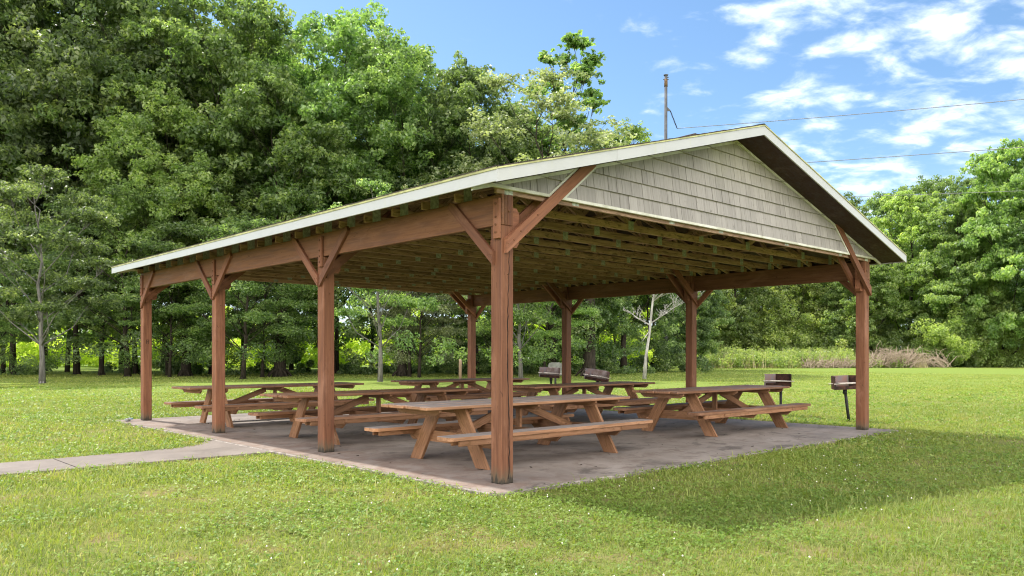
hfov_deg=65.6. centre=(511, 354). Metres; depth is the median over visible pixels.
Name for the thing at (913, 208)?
tree
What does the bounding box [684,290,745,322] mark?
tree
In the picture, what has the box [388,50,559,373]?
tree
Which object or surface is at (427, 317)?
tree
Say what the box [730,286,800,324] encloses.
tree
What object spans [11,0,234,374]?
tree
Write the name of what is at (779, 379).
park grill
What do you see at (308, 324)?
tree
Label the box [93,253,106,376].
ivy tree
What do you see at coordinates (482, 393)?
picnic table
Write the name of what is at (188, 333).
tree
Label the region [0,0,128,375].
tree
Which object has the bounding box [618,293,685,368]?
tree
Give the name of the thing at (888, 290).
tree
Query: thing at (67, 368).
tree
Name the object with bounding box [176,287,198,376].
ivy tree
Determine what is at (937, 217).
tree
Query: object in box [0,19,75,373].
tree
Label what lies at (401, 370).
ivy tree
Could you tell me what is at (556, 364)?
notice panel
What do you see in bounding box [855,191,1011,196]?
power line
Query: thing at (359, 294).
tree
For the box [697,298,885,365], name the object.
shrub
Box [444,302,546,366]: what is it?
tree
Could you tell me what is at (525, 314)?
tree
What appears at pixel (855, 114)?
power line
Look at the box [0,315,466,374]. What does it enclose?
ivy mass
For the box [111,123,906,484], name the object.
picnic pavilion
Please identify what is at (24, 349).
thicket
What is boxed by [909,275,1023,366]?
vines
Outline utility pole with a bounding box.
[663,74,676,369]
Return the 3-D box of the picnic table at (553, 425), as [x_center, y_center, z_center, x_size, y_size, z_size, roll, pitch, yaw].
[0.058,0.977,10.682,3.699,0.749,1.815,0,0,-43]
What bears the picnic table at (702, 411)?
on the slab
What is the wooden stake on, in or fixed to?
on the lawn at (386, 383)
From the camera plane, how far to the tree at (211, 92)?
61.78 m
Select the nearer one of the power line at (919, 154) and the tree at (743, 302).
the power line at (919, 154)
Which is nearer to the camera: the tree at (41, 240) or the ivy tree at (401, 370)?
the tree at (41, 240)
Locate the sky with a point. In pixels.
(735, 62)
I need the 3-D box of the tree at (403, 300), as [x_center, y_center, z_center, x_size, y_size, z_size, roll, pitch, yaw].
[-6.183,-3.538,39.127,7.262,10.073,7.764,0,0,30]
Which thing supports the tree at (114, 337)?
on the lawn at (386, 383)
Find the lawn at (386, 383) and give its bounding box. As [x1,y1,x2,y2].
[0,356,1023,575]
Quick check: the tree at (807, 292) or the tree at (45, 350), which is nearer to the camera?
the tree at (45, 350)
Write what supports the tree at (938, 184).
on the lawn at (386, 383)
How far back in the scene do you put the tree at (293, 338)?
49.87 m
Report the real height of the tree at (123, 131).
19.104 m
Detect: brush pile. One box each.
[799,355,879,367]
[869,343,941,367]
[900,348,956,367]
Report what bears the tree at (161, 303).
on the lawn at (386, 383)
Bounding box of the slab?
[115,408,897,497]
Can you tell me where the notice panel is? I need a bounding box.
[548,362,561,383]
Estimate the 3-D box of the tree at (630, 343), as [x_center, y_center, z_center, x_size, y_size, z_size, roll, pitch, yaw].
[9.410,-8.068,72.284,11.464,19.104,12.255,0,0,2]
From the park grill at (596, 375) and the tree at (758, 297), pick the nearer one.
the park grill at (596, 375)
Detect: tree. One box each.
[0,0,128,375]
[0,0,208,375]
[0,18,114,371]
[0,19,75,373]
[0,115,27,333]
[0,163,153,383]
[0,264,59,367]
[1,10,233,364]
[1,15,115,370]
[5,185,213,377]
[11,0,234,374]
[70,79,250,376]
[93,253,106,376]
[95,0,318,373]
[100,16,214,359]
[107,276,211,377]
[114,30,274,365]
[152,12,345,370]
[160,218,317,378]
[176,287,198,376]
[177,51,373,353]
[198,280,317,377]
[205,48,384,369]
[230,0,456,373]
[264,282,296,376]
[304,73,426,369]
[312,178,458,381]
[317,24,505,372]
[356,81,490,344]
[359,290,467,377]
[371,182,449,376]
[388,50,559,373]
[390,292,415,376]
[429,54,636,365]
[440,96,574,361]
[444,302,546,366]
[452,296,587,377]
[513,300,600,367]
[515,145,619,353]
[516,30,629,362]
[540,296,648,361]
[557,117,679,367]
[572,298,604,375]
[582,294,666,358]
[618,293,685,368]
[624,291,703,378]
[627,300,685,364]
[649,290,734,364]
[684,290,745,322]
[697,286,783,351]
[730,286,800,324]
[746,282,828,348]
[796,191,891,342]
[814,264,904,356]
[851,190,963,352]
[863,187,920,309]
[872,174,987,325]
[895,195,1014,366]
[922,137,1023,367]
[941,164,1021,281]
[986,167,1023,348]
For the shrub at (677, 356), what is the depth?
62.89 m
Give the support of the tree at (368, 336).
on the lawn at (386, 383)
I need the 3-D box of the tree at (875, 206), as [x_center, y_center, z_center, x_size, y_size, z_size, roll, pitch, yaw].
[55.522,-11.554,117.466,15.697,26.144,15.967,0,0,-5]
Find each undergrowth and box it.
[0,351,655,374]
[384,337,659,370]
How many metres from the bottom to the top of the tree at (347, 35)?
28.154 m
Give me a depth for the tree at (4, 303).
57.99 m
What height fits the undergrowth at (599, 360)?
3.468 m
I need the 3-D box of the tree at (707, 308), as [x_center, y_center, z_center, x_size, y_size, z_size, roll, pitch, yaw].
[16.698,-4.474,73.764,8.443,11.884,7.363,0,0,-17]
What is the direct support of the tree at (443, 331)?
on the lawn at (386, 383)
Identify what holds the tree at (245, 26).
on the lawn at (386, 383)
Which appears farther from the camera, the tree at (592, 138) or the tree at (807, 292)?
the tree at (807, 292)
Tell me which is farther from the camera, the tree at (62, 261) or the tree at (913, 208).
the tree at (913, 208)
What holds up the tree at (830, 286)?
on the lawn at (386, 383)
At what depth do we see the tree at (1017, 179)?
85.27 m
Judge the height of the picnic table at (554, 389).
0.749 m
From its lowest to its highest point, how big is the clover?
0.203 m
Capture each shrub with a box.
[633,338,713,371]
[676,322,899,365]
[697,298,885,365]
[869,328,1023,366]
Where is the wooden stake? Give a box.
[459,359,461,387]
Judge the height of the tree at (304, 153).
21.619 m
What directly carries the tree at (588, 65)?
on the lawn at (386, 383)
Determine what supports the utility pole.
on the lawn at (386, 383)
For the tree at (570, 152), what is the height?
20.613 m
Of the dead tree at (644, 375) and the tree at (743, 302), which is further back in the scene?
the tree at (743, 302)
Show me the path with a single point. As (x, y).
(203, 450)
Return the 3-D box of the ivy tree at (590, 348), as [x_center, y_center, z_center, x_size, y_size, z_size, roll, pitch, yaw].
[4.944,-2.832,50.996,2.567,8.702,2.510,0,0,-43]
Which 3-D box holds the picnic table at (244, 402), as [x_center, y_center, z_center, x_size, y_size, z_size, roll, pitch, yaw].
[-4.839,0.977,16.083,3.708,0.749,1.815,0,0,-43]
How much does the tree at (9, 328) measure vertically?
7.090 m
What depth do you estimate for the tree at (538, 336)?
48.14 m
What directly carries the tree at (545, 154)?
on the lawn at (386, 383)
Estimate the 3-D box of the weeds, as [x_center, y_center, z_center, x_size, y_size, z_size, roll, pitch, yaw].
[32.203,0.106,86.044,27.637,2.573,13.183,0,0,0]
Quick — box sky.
[0,0,1023,356]
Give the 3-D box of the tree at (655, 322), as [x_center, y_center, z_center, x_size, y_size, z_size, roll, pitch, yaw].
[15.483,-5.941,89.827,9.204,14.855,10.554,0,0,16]
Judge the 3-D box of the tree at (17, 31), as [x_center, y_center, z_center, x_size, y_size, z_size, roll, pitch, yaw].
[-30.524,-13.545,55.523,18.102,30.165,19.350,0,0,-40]
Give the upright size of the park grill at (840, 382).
1.024 m
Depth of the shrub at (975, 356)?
88.85 m
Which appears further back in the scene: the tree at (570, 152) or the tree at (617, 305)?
the tree at (570, 152)
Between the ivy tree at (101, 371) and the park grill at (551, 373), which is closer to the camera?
the park grill at (551, 373)
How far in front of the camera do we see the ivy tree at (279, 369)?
50.70 m
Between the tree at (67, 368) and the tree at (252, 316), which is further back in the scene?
the tree at (67, 368)
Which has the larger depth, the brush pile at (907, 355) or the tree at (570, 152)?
the brush pile at (907, 355)
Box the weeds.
[697,346,912,368]
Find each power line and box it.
[677,99,1023,128]
[807,147,1023,162]
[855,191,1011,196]
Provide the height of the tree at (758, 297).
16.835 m
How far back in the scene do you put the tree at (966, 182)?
108.65 m
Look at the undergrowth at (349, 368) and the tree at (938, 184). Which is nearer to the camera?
the undergrowth at (349, 368)
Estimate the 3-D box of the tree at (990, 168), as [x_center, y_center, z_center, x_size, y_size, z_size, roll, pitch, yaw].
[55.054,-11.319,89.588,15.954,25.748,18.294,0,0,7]
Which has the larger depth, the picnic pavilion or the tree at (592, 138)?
the tree at (592, 138)
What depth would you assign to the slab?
11.71 m
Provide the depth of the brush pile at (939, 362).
82.82 m
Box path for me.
[0,439,272,476]
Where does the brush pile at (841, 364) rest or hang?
on the lawn at (386, 383)
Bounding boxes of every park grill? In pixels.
[538,367,560,383]
[583,368,610,389]
[764,374,793,403]
[828,375,855,421]
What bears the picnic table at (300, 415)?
on the slab
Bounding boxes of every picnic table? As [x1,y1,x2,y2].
[164,382,373,427]
[248,387,490,444]
[364,394,652,469]
[391,378,540,408]
[513,381,670,420]
[613,385,810,436]
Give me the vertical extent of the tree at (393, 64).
24.689 m
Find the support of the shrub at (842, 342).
on the lawn at (386, 383)
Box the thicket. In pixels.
[0,306,661,367]
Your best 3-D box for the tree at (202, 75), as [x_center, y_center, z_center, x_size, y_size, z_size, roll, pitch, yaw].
[-25.315,-12.584,63.397,14.402,28.216,14.918,0,0,-32]
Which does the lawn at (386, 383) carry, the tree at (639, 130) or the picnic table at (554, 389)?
the tree at (639, 130)
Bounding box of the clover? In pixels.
[0,385,1023,575]

